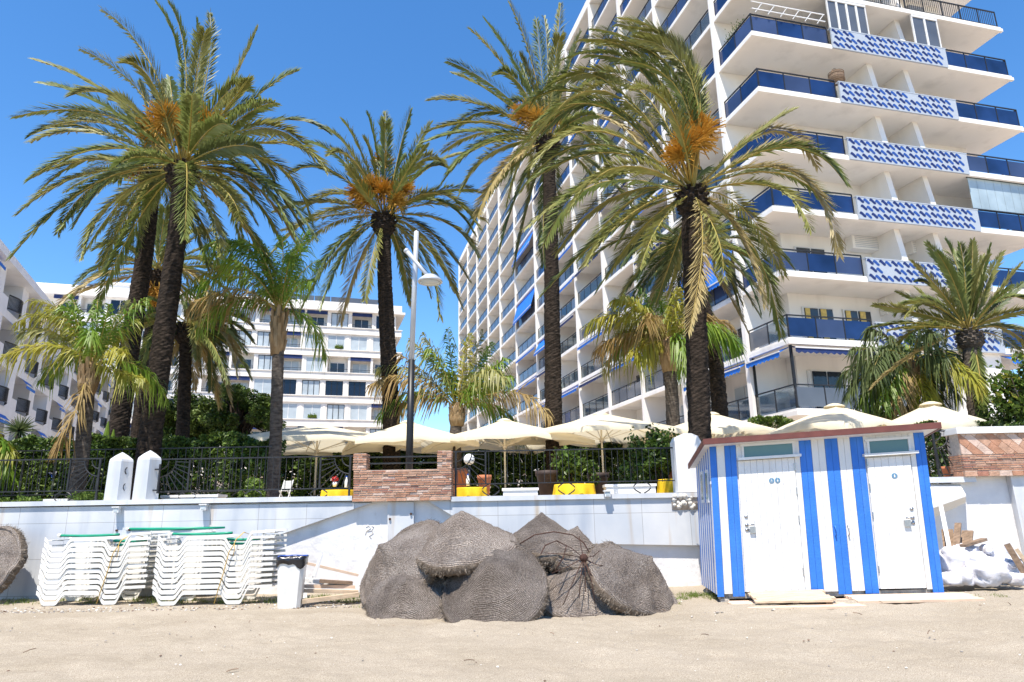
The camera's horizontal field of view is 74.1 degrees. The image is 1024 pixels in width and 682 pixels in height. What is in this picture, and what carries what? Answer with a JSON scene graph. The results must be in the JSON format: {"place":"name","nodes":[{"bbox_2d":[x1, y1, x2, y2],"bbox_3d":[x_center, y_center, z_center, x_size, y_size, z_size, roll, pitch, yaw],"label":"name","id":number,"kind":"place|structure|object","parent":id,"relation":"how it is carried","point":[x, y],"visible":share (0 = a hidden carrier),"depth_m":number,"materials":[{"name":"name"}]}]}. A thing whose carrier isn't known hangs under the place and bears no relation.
{"place":"outdoors","nodes":[
{"label":"outdoors","id":0,"kind":"place"},
{"bbox_2d":[0,501,346,507],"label":"pavement","id":1,"kind":"structure","parent":0,"point":[179,504],"depth_m":12.71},
{"bbox_2d":[0,428,22,495],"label":"queen palm","id":2,"kind":"object","parent":1,"relation":"on","point":[6,451],"visible":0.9,"depth_m":13.95,"materials":[{"name":"green plant"}]},
{"bbox_2d":[0,414,37,501],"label":"yucca","id":3,"kind":"object","parent":1,"relation":"on","point":[17,428],"visible":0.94,"depth_m":15.59,"materials":[{"name":"green plant"}]},
{"bbox_2d":[0,239,114,498],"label":"apartment building","id":4,"kind":"structure","parent":1,"relation":"on","point":[19,287],"depth_m":46.29,"materials":[{"name":"white concrete"}]},
{"bbox_2d":[0,432,115,501],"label":"hedge","id":5,"kind":"object","parent":1,"relation":"on","point":[31,441],"visible":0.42,"depth_m":15.09,"materials":[{"name":"green plant"}]},
{"bbox_2d":[0,294,172,498],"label":"queen palm","id":6,"kind":"object","parent":1,"relation":"on","point":[88,362],"visible":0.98,"depth_m":13.91,"materials":[{"name":"green plant"}]},
{"bbox_2d":[0,446,271,498],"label":"iron fence","id":7,"kind":"object","parent":1,"relation":"on","point":[130,449],"visible":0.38,"depth_m":14.41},
{"bbox_2d":[13,77,259,436],"bbox_3d":[-10.853,-1.668,19.552,6.903,12.518,5.548,-1,-14,0],"label":"date palm","id":8,"kind":"object","parent":1,"relation":"on","point":[121,413],"visible":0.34,"depth_m":19.16,"materials":[{"name":"green plant"}]},
{"bbox_2d":[40,200,233,437],"bbox_3d":[-13.354,0.172,25.075,6.466,11.748,5.916,2,-15,-14],"label":"date palm","id":9,"kind":"object","parent":1,"relation":"on","point":[156,271],"visible":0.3,"depth_m":24.90,"materials":[{"name":"green plant"}]},
{"bbox_2d":[5,0,332,499],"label":"date palm","id":10,"kind":"object","parent":1,"relation":"on","point":[190,122],"visible":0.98,"depth_m":15.78,"materials":[{"name":"green plant"}]},
{"bbox_2d":[102,290,256,493],"bbox_3d":[-9.692,1.590,20.370,4.311,6.672,3.916,-1,-14,0],"label":"date palm","id":11,"kind":"object","parent":1,"relation":"on","point":[186,349],"visible":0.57,"depth_m":20.42,"materials":[{"name":"green plant"}]},
{"bbox_2d":[102,430,286,498],"bbox_3d":[-7.266,2.969,15.668,3.808,1.747,1.241,-1,-14,0],"label":"hedge","id":12,"kind":"object","parent":1,"relation":"on","point":[231,438],"visible":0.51,"depth_m":15.31,"materials":[{"name":"green plant"}]},
{"bbox_2d":[36,282,404,495],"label":"apartment building","id":13,"kind":"structure","parent":1,"relation":"on","point":[335,395],"depth_m":83.91,"materials":[{"name":"white concrete"}]},
{"bbox_2d":[300,378,321,394],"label":"window","id":14,"kind":"structure","parent":13,"relation":"in","point":[307,386],"depth_m":83.39,"materials":[{"name":"white glass"}]},
{"bbox_2d":[237,476,266,497],"bbox_3d":[-5.054,2.897,13.167,0.565,0.567,0.444,-1,-14,0],"label":"grassy bush","id":15,"kind":"object","parent":1,"relation":"on","point":[250,483],"visible":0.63,"depth_m":13.11,"materials":[{"name":"green plant"}]},
{"bbox_2d":[180,228,331,496],"bbox_3d":[-6.024,0.415,15.443,3.553,6.448,3.263,1,-14,-10],"label":"queen palm","id":16,"kind":"object","parent":1,"relation":"on","point":[275,292],"visible":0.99,"depth_m":15.79,"materials":[{"name":"green plant"}]},
{"bbox_2d":[228,423,420,495],"bbox_3d":[-5.792,3.629,20.045,4.952,2.431,4.952,5,-15,-23],"label":"terrace parasol","id":17,"kind":"object","parent":1,"relation":"on","point":[317,439],"visible":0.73,"depth_m":19.46,"materials":[{"name":"beige fabric"}]},
{"bbox_2d":[280,450,437,496],"bbox_3d":[-4.988,4.405,23.017,6.433,2.530,1.566,-1,-14,0],"label":"hedge","id":18,"kind":"object","parent":1,"relation":"on","point":[307,464],"visible":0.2,"depth_m":22.55,"materials":[{"name":"green plant"}]},
{"bbox_2d":[269,104,489,469],"bbox_3d":[-4.689,-1.629,23.352,7.963,14.057,6.416,-1,-14,0],"label":"date palm","id":19,"kind":"object","parent":1,"relation":"on","point":[366,189],"visible":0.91,"depth_m":23.20,"materials":[{"name":"green plant"}]},
{"bbox_2d":[342,420,478,454],"bbox_3d":[-3.107,3.567,20.049,3.433,2.459,3.433,4,-15,-19],"label":"terrace parasol","id":20,"kind":"object","parent":1,"relation":"on","point":[424,436],"visible":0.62,"depth_m":19.23,"materials":[{"name":"beige fabric"}]},
{"bbox_2d":[404,231,442,469],"bbox_3d":[-1.757,0.310,13.009,0.948,5.500,0.490,-11,-17,35],"label":"street lamp","id":21,"kind":"object","parent":1,"relation":"on","point":[427,279],"visible":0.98,"depth_m":13.27,"materials":[{"name":"grey metal"}]},
{"bbox_2d":[365,327,556,494],"bbox_3d":[-1.725,2.169,21.527,5.121,5.865,4.398,8,-17,-33],"label":"queen palm","id":22,"kind":"object","parent":1,"relation":"on","point":[473,387],"visible":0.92,"depth_m":21.82,"materials":[{"name":"green plant"}]},
{"bbox_2d":[421,418,595,487],"bbox_3d":[-0.209,3.512,20.049,3.880,2.464,3.880,6,-16,-25],"label":"terrace parasol","id":23,"kind":"object","parent":1,"relation":"on","point":[496,435],"visible":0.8,"depth_m":19.51,"materials":[{"name":"beige fabric"}]},
{"bbox_2d":[416,1,649,483],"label":"date palm","id":24,"kind":"object","parent":1,"relation":"on","point":[549,180],"visible":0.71,"depth_m":23.46,"materials":[{"name":"green plant"}]},
{"bbox_2d":[535,470,557,494],"bbox_3d":[0.718,2.938,13.900,0.475,0.550,0.475,-1,-14,0],"label":"plant pot","id":25,"kind":"object","parent":1,"relation":"on","point":[545,488],"visible":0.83,"depth_m":13.75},
{"bbox_2d":[462,442,667,495],"bbox_3d":[1.897,4.395,23.013,8.207,2.317,1.564,-1,-14,0],"label":"hedge","id":26,"kind":"object","parent":1,"relation":"on","point":[493,468],"visible":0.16,"depth_m":22.57,"materials":[{"name":"green plant"}]},
{"bbox_2d":[550,445,586,483],"bbox_3d":[1.178,2.679,13.950,0.746,1.076,0.705,3,-15,-17],"label":"potted shrub","id":27,"kind":"object","parent":1,"relation":"on","point":[572,469],"visible":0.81,"depth_m":13.88,"materials":[{"name":"green plant"}]},
{"bbox_2d":[552,483,595,494],"bbox_3d":[1.244,2.979,13.374,0.922,0.300,0.936,1,-14,-8],"label":"cafe table","id":28,"kind":"object","parent":1,"relation":"on","point":[582,488],"visible":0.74,"depth_m":13.05,"materials":[{"name":"plastic"}]},
{"bbox_2d":[503,412,687,471],"bbox_3d":[2.675,3.392,20.067,4.352,2.605,4.352,7,-16,-29],"label":"terrace parasol","id":29,"kind":"object","parent":1,"relation":"on","point":[600,427],"visible":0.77,"depth_m":19.53,"materials":[{"name":"beige fabric"}]},
{"bbox_2d":[616,459,647,483],"bbox_3d":[2.422,2.760,13.727,0.656,0.765,0.588,-1,-14,0],"label":"potted shrub","id":30,"kind":"object","parent":1,"relation":"on","point":[630,477],"visible":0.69,"depth_m":13.64,"materials":[{"name":"green plant"}]},
{"bbox_2d":[623,422,679,492],"bbox_3d":[3.001,2.427,13.981,1.284,1.515,1.196,-1,-14,0],"label":"potted shrub","id":31,"kind":"object","parent":1,"relation":"on","point":[655,438],"visible":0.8,"depth_m":13.82,"materials":[{"name":"green plant"}]},
{"bbox_2d":[509,14,852,440],"bbox_3d":[3.913,-2.386,15.192,7.933,11.336,6.072,-1,-14,0],"label":"date palm","id":32,"kind":"object","parent":1,"relation":"on","point":[694,131],"visible":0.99,"depth_m":15.18,"materials":[{"name":"green plant"}]},
{"bbox_2d":[577,203,795,416],"bbox_3d":[6.567,0.087,23.353,6.398,10.379,5.905,-11,-17,36],"label":"date palm","id":33,"kind":"object","parent":1,"relation":"on","point":[719,402],"visible":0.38,"depth_m":23.63,"materials":[{"name":"green plant"}]},
{"bbox_2d":[640,412,774,443],"bbox_3d":[6.104,3.413,20.355,3.357,2.586,3.357,8,-17,-33],"label":"terrace parasol","id":34,"kind":"object","parent":1,"relation":"on","point":[722,426],"visible":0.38,"depth_m":19.38,"materials":[{"name":"beige fabric"}]},
{"bbox_2d":[458,0,1023,487],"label":"apartment tower","id":35,"kind":"structure","parent":1,"relation":"on","point":[900,128],"depth_m":34.61,"materials":[{"name":"white concrete"}]},
{"bbox_2d":[734,384,749,420],"bbox_3d":[12.167,3.156,34.203,0.130,2.180,3.000,3,-15,-14],"label":"balcony door","id":36,"kind":"structure","parent":35,"relation":"in","point":[741,391],"depth_m":34.98,"materials":[{"name":"white paint"}]},
{"bbox_2d":[801,306,836,338],"bbox_3d":[14.515,-0.580,31.940,1.700,2.100,0.165,3,-15,-14],"label":"balcony door","id":37,"kind":"structure","parent":35,"relation":"in","point":[813,311],"depth_m":32.04,"materials":[{"name":"white paint"}]},
{"bbox_2d":[810,369,845,408],"bbox_3d":[14.565,2.371,31.211,1.700,2.100,0.140,3,-15,-14],"label":"balcony door","id":38,"kind":"structure","parent":35,"relation":"in","point":[818,376],"depth_m":31.27,"materials":[{"name":"white paint"}]},
{"bbox_2d":[825,0,869,33],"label":"window frame","id":39,"kind":"structure","parent":35,"relation":"in","point":[845,15],"depth_m":34.40,"materials":[{"name":"white paint"}]},
{"bbox_2d":[909,14,941,46],"bbox_3d":[21.709,-16.231,35.587,1.650,1.920,0.100,3,-15,-14],"label":"window frame","id":40,"kind":"structure","parent":35,"relation":"in","point":[925,29],"depth_m":35.58,"materials":[{"name":"white paint"}]},
{"bbox_2d":[747,414,794,427],"bbox_3d":[8.448,3.704,21.623,1.547,2.682,1.065,-1,-14,0],"label":"hedge","id":41,"kind":"object","parent":1,"relation":"on","point":[779,420],"visible":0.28,"depth_m":21.57,"materials":[{"name":"green plant"}]},
{"bbox_2d":[767,403,899,433],"bbox_3d":[7.651,2.498,15.835,2.361,2.104,2.361,6,-16,-27],"label":"terrace parasol","id":42,"kind":"object","parent":1,"relation":"on","point":[833,416],"visible":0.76,"depth_m":15.24,"materials":[{"name":"beige fabric"}]},
{"bbox_2d":[834,325,990,419],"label":"queen palm","id":43,"kind":"object","parent":1,"relation":"on","point":[911,381],"visible":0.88,"depth_m":16.83,"materials":[{"name":"green plant"}]},
{"bbox_2d":[881,401,991,475],"bbox_3d":[9.680,2.390,15.441,2.042,2.050,2.042,8,-16,-31],"label":"terrace parasol","id":44,"kind":"object","parent":1,"relation":"on","point":[936,411],"visible":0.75,"depth_m":14.97,"materials":[{"name":"beige fabric"}]},
{"bbox_2d":[866,236,1023,419],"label":"date palm","id":45,"kind":"object","parent":1,"relation":"on","point":[965,296],"visible":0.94,"depth_m":16.94,"materials":[{"name":"green plant"}]},
{"bbox_2d":[914,418,1023,483],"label":"hedge","id":46,"kind":"object","parent":1,"relation":"on","point":[940,443],"visible":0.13,"depth_m":14.57,"materials":[{"name":"green plant"}]},
{"bbox_2d":[975,401,1023,424],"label":"laurel shrub","id":47,"kind":"object","parent":1,"relation":"on","point":[1001,418],"visible":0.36,"depth_m":15.61,"materials":[{"name":"green plant"}]},
{"bbox_2d":[983,352,1023,422],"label":"magnolia shrub","id":48,"kind":"object","parent":1,"relation":"on","point":[1013,380],"visible":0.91,"depth_m":15.67,"materials":[{"name":"green plant"}]},
{"bbox_2d":[163,391,209,483],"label":"tree","id":49,"kind":"object","parent":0,"point":[197,429],"visible":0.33,"depth_m":24.41,"materials":[{"name":"green plant"}]},
{"bbox_2d":[192,382,286,494],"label":"tree","id":50,"kind":"object","parent":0,"point":[244,414],"visible":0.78,"depth_m":23.62,"materials":[{"name":"green plant"}]},
{"bbox_2d":[1,599,793,613],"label":"gravel","id":51,"kind":"structure","parent":0,"point":[242,606],"depth_m":10.30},
{"bbox_2d":[0,584,1023,681],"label":"sand","id":52,"kind":"structure","parent":0,"point":[415,650],"depth_m":7.12,"materials":[{"name":"sand"}]},
{"bbox_2d":[0,524,29,594],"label":"straw parasol top","id":53,"kind":"object","parent":52,"relation":"on","point":[13,550],"visible":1,"depth_m":11.49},
{"bbox_2d":[36,582,164,605],"bbox_3d":[-6.804,4.178,11.250,1.760,0.295,0.638,-1,-14,0],"label":"sun lounger","id":54,"kind":"object","parent":52,"relation":"on","point":[97,592],"visible":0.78,"depth_m":10.96,"materials":[{"name":"white plastic"}]},
{"bbox_2d":[37,577,165,599],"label":"sun lounger","id":55,"kind":"object","parent":54,"relation":"on","point":[98,586],"visible":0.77,"depth_m":10.98,"materials":[{"name":"white plastic"}]},
{"bbox_2d":[39,571,166,594],"bbox_3d":[-6.784,4.016,11.288,1.760,0.295,0.638,-1,-14,1],"label":"sun lounger","id":56,"kind":"object","parent":55,"relation":"on","point":[97,581],"visible":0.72,"depth_m":10.99,"materials":[{"name":"white plastic"}]},
{"bbox_2d":[38,566,165,588],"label":"sun lounger","id":57,"kind":"object","parent":56,"relation":"on","point":[96,575],"visible":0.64,"depth_m":11.00,"materials":[{"name":"white plastic"}]},
{"bbox_2d":[39,561,166,583],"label":"sun lounger","id":58,"kind":"object","parent":57,"relation":"on","point":[92,570],"visible":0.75,"depth_m":11.04,"materials":[{"name":"white plastic"}]},
{"bbox_2d":[40,556,167,577],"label":"sun lounger","id":59,"kind":"object","parent":58,"relation":"on","point":[91,565],"visible":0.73,"depth_m":11.04,"materials":[{"name":"white plastic"}]},
{"bbox_2d":[41,550,167,572],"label":"sun lounger","id":60,"kind":"object","parent":59,"relation":"on","point":[91,559],"visible":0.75,"depth_m":11.08,"materials":[{"name":"white plastic"}]},
{"bbox_2d":[41,545,163,567],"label":"sun lounger","id":61,"kind":"object","parent":60,"relation":"on","point":[91,554],"visible":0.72,"depth_m":11.10,"materials":[{"name":"white plastic"}]},
{"bbox_2d":[42,540,168,561],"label":"sun lounger","id":62,"kind":"object","parent":61,"relation":"on","point":[94,549],"visible":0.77,"depth_m":11.11,"materials":[{"name":"white plastic"}]},
{"bbox_2d":[44,535,170,556],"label":"sun lounger","id":63,"kind":"object","parent":62,"relation":"on","point":[98,543],"visible":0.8,"depth_m":11.14,"materials":[{"name":"white plastic"}]},
{"bbox_2d":[44,531,170,551],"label":"sun lounger","id":64,"kind":"object","parent":63,"relation":"on","point":[106,539],"visible":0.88,"depth_m":11.16,"materials":[{"name":"white plastic"}]},
{"bbox_2d":[152,581,276,605],"bbox_3d":[-4.737,4.082,11.014,1.874,0.295,0.638,-1,-14,-1],"label":"sun lounger","id":65,"kind":"object","parent":52,"relation":"on","point":[194,593],"visible":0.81,"depth_m":10.71,"materials":[{"name":"white plastic"}]},
{"bbox_2d":[152,575,277,599],"bbox_3d":[-4.749,3.999,11.027,1.874,0.295,0.638,-1,-14,-1],"label":"sun lounger","id":66,"kind":"object","parent":65,"relation":"on","point":[216,585],"visible":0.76,"depth_m":10.73,"materials":[{"name":"white plastic"}]},
{"bbox_2d":[153,570,277,593],"bbox_3d":[-4.752,3.919,11.049,1.874,0.295,0.638,-1,-14,-1],"label":"sun lounger","id":67,"kind":"object","parent":66,"relation":"on","point":[218,579],"visible":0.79,"depth_m":10.75,"materials":[{"name":"white plastic"}]},
{"bbox_2d":[154,565,277,588],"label":"sun lounger","id":68,"kind":"object","parent":67,"relation":"on","point":[219,574],"visible":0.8,"depth_m":10.77,"materials":[{"name":"white plastic"}]},
{"bbox_2d":[154,560,275,582],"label":"sun lounger","id":69,"kind":"object","parent":68,"relation":"on","point":[220,569],"visible":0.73,"depth_m":10.78,"materials":[{"name":"white plastic"}]},
{"bbox_2d":[155,554,285,577],"bbox_3d":[-4.751,3.675,11.108,1.874,0.295,0.638,-1,-14,-1],"label":"sun lounger","id":70,"kind":"object","parent":69,"relation":"on","point":[216,563],"visible":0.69,"depth_m":10.81,"materials":[{"name":"white plastic"}]},
{"bbox_2d":[155,549,285,571],"bbox_3d":[-4.761,3.598,11.142,1.874,0.295,0.638,-1,-14,-1],"label":"sun lounger","id":71,"kind":"object","parent":70,"relation":"on","point":[210,558],"visible":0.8,"depth_m":10.84,"materials":[{"name":"white plastic"}]},
{"bbox_2d":[156,544,286,566],"bbox_3d":[-4.752,3.515,11.157,1.874,0.295,0.638,-1,-14,0],"label":"sun lounger","id":72,"kind":"object","parent":71,"relation":"on","point":[210,553],"visible":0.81,"depth_m":10.86,"materials":[{"name":"white plastic"}]},
{"bbox_2d":[157,539,286,560],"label":"sun lounger","id":73,"kind":"object","parent":72,"relation":"on","point":[211,547],"visible":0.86,"depth_m":10.87,"materials":[{"name":"white plastic"}]},
{"bbox_2d":[157,534,286,555],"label":"sun lounger","id":74,"kind":"object","parent":73,"relation":"on","point":[209,542],"visible":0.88,"depth_m":10.90,"materials":[{"name":"white plastic"}]},
{"bbox_2d":[158,529,286,549],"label":"sun lounger","id":75,"kind":"object","parent":74,"relation":"on","point":[207,537],"visible":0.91,"depth_m":10.93,"materials":[{"name":"white plastic"}]},
{"bbox_2d":[276,554,308,608],"bbox_3d":[-3.374,3.671,10.380,0.455,0.754,0.410,1,-14,-8],"label":"trash bin","id":76,"kind":"object","parent":52,"relation":"on","point":[291,579],"visible":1,"depth_m":10.24,"materials":[{"name":"white plastic"}]},
{"bbox_2d":[358,518,440,609],"bbox_3d":[-1.695,3.157,9.912,0.723,1.667,1.827,48,-37,-20],"label":"straw parasol top","id":77,"kind":"object","parent":52,"relation":"on","point":[399,551],"visible":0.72,"depth_m":9.73,"materials":[{"name":"wicker"}]},
{"bbox_2d":[362,574,447,619],"bbox_3d":[-1.408,3.436,9.202,1.318,1.215,0.569,-3,-57,6],"label":"straw parasol top","id":78,"kind":"object","parent":52,"relation":"on","point":[403,596],"visible":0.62,"depth_m":9.06,"materials":[{"name":"wicker"}]},
{"bbox_2d":[438,540,551,622],"bbox_3d":[-0.238,3.156,9.033,1.550,1.700,0.632,-3,-59,9],"label":"straw parasol top","id":79,"kind":"object","parent":52,"relation":"on","point":[506,586],"visible":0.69,"depth_m":8.80,"materials":[{"name":"wicker"}]},
{"bbox_2d":[0,476,1023,598],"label":"retaining wall","id":80,"kind":"structure","parent":52,"relation":"on","point":[661,529],"depth_m":12.31,"materials":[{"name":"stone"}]},
{"bbox_2d":[0,458,103,500],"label":"iron fence","id":81,"kind":"object","parent":80,"relation":"on","point":[84,464],"visible":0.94,"depth_m":12.72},
{"bbox_2d":[104,452,132,499],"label":"marble pillar","id":82,"kind":"structure","parent":80,"relation":"on","point":[119,478],"depth_m":12.52,"materials":[{"name":"white stone"}]},
{"bbox_2d":[132,450,161,499],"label":"marble pillar","id":83,"kind":"structure","parent":80,"relation":"on","point":[147,476],"depth_m":12.52,"materials":[{"name":"white stone"}]},
{"bbox_2d":[159,455,352,498],"bbox_3d":[-4.826,2.577,12.696,3.681,0.803,0.035,-1,-14,0],"label":"iron fence","id":84,"kind":"object","parent":80,"relation":"on","point":[348,487],"visible":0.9,"depth_m":12.71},
{"bbox_2d":[352,451,453,501],"bbox_3d":[-2.012,2.535,12.670,1.830,0.894,0.566,-1,-14,0],"label":"brick planter","id":85,"kind":"object","parent":80,"relation":"on","point":[369,485],"visible":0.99,"depth_m":12.39,"materials":[{"name":"brown brick"}]},
{"bbox_2d":[453,447,674,496],"bbox_3d":[1.010,2.450,12.701,4.228,0.847,0.035,-1,-14,0],"label":"iron fence","id":86,"kind":"object","parent":80,"relation":"on","point":[543,450],"visible":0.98,"depth_m":12.72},
{"bbox_2d":[602,483,656,493],"bbox_3d":[2.280,2.898,13.181,0.986,0.222,0.440,-1,-14,0],"label":"planter","id":87,"kind":"object","parent":80,"relation":"on","point":[624,488],"visible":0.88,"depth_m":12.99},
{"bbox_2d":[670,433,700,492],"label":"gate pillar","id":88,"kind":"structure","parent":80,"relation":"on","point":[685,446],"depth_m":12.55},
{"bbox_2d":[940,426,1023,476],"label":"brick wall","id":89,"kind":"structure","parent":80,"relation":"on","point":[993,451],"depth_m":12.46,"materials":[{"name":"brick"}]},
{"bbox_2d":[541,568,621,617],"bbox_3d":[0.956,3.378,9.439,1.502,0.570,1.346,0,19,-5],"label":"straw parasol top","id":90,"kind":"object","parent":52,"relation":"on","point":[575,605],"visible":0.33,"depth_m":9.12,"materials":[{"name":"wicker"}]},
{"bbox_2d":[519,531,603,604],"bbox_3d":[0.714,3.079,9.253,1.213,0.931,0.463,-1,-14,0],"label":"rusty parasol frame","id":91,"kind":"object","parent":90,"relation":"on","point":[583,558],"visible":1,"depth_m":9.26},
{"bbox_2d":[583,539,677,615],"bbox_3d":[1.757,3.258,9.491,1.646,0.663,1.537,14,24,-47],"label":"straw parasol top","id":92,"kind":"object","parent":52,"relation":"on","point":[628,582],"visible":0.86,"depth_m":9.20,"materials":[{"name":"wicker"}]},
{"bbox_2d":[748,589,835,604],"bbox_3d":[3.884,3.579,9.456,1.104,0.167,0.580,-4,-14,13],"label":"deck board","id":93,"kind":"object","parent":52,"relation":"on","point":[793,597],"visible":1,"depth_m":9.38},
{"bbox_2d":[728,598,865,608],"bbox_3d":[3.865,3.636,9.315,1.710,0.134,0.649,-4,-14,13],"label":"deck board","id":94,"kind":"object","parent":52,"relation":"on","point":[830,606],"visible":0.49,"depth_m":9.05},
{"bbox_2d":[688,422,943,601],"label":"beach shed","id":95,"kind":"structure","parent":52,"relation":"on","point":[841,512],"depth_m":9.91,"materials":[{"name":"white paint"}]},
{"bbox_2d":[737,441,801,460],"bbox_3d":[3.869,1.653,10.244,0.911,0.268,0.083,-4,-14,13],"label":"transom window","id":96,"kind":"structure","parent":95,"relation":"in","point":[784,449],"depth_m":10.26,"materials":[{"name":"glass"}]},
{"bbox_2d":[737,458,804,591],"bbox_3d":[3.818,2.701,10.017,0.877,1.906,0.090,-4,-14,13],"label":"door","id":97,"kind":"structure","parent":95,"relation":"in","point":[770,517],"depth_m":10.02,"materials":[{"name":"white paint"}]},
{"bbox_2d":[862,436,918,456],"bbox_3d":[5.489,1.532,9.870,0.731,0.272,0.083,-4,-14,13],"label":"transom window","id":98,"kind":"structure","parent":95,"relation":"in","point":[891,446],"depth_m":9.89,"materials":[{"name":"glass"}]},
{"bbox_2d":[866,456,925,588],"bbox_3d":[5.451,2.562,9.644,0.639,1.824,0.089,-4,-14,13],"label":"door","id":99,"kind":"structure","parent":95,"relation":"in","point":[890,480],"depth_m":9.64,"materials":[{"name":"white paint"}]},
{"bbox_2d":[844,592,985,602],"bbox_3d":[5.378,3.475,9.125,1.583,0.140,0.490,-4,-14,13],"label":"deck board","id":100,"kind":"object","parent":52,"relation":"on","point":[913,597],"visible":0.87,"depth_m":9.05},
{"bbox_2d":[939,546,971,571],"bbox_3d":[6.631,3.323,10.119,0.555,0.511,0.400,3,-15,-17],"label":"rubble sack","id":101,"kind":"object","parent":52,"relation":"on","point":[951,557],"visible":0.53,"depth_m":10.01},
{"bbox_2d":[963,560,1011,587],"bbox_3d":[6.848,3.342,9.764,0.628,0.364,0.458,3,-15,-14],"label":"rubble sack","id":102,"kind":"object","parent":52,"relation":"on","point":[990,573],"visible":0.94,"depth_m":9.58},
{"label":"straw parasol top","id":103,"kind":"object","parent":52,"relation":"on","visible":0},
{"bbox_2d":[513,511,572,565],"bbox_3d":[0.444,3.025,10.492,1.740,0.764,1.900,-1,-14,0],"label":"straw parasol top","id":104,"kind":"object","parent":103,"relation":"on","point":[541,522],"visible":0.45,"depth_m":9.98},
{"bbox_2d":[545,526,593,572],"bbox_3d":[0.937,3.035,9.972,1.158,0.634,1.141,9,1,-35],"label":"straw parasol top","id":105,"kind":"object","parent":103,"relation":"on","point":[572,541],"visible":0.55,"depth_m":9.74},
{"bbox_2d":[0,0,1023,432],"label":"sky","id":106,"kind":"structure","parent":0,"point":[356,57],"materials":[{"name":"blue"}]},
{"bbox_2d":[582,285,746,443],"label":"queen palm","id":107,"kind":"object","parent":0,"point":[651,337],"visible":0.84,"depth_m":21.92,"materials":[{"name":"green plant"}]},
{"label":"straw parasol top","id":108,"kind":"object","parent":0,"visible":0},
{"bbox_2d":[414,511,518,577],"bbox_3d":[-0.675,2.787,9.757,1.645,0.702,1.727,-4,3,11],"label":"straw parasol top","id":109,"kind":"object","parent":108,"relation":"on","point":[460,543],"visible":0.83,"depth_m":9.38,"materials":[{"name":"wicker"}]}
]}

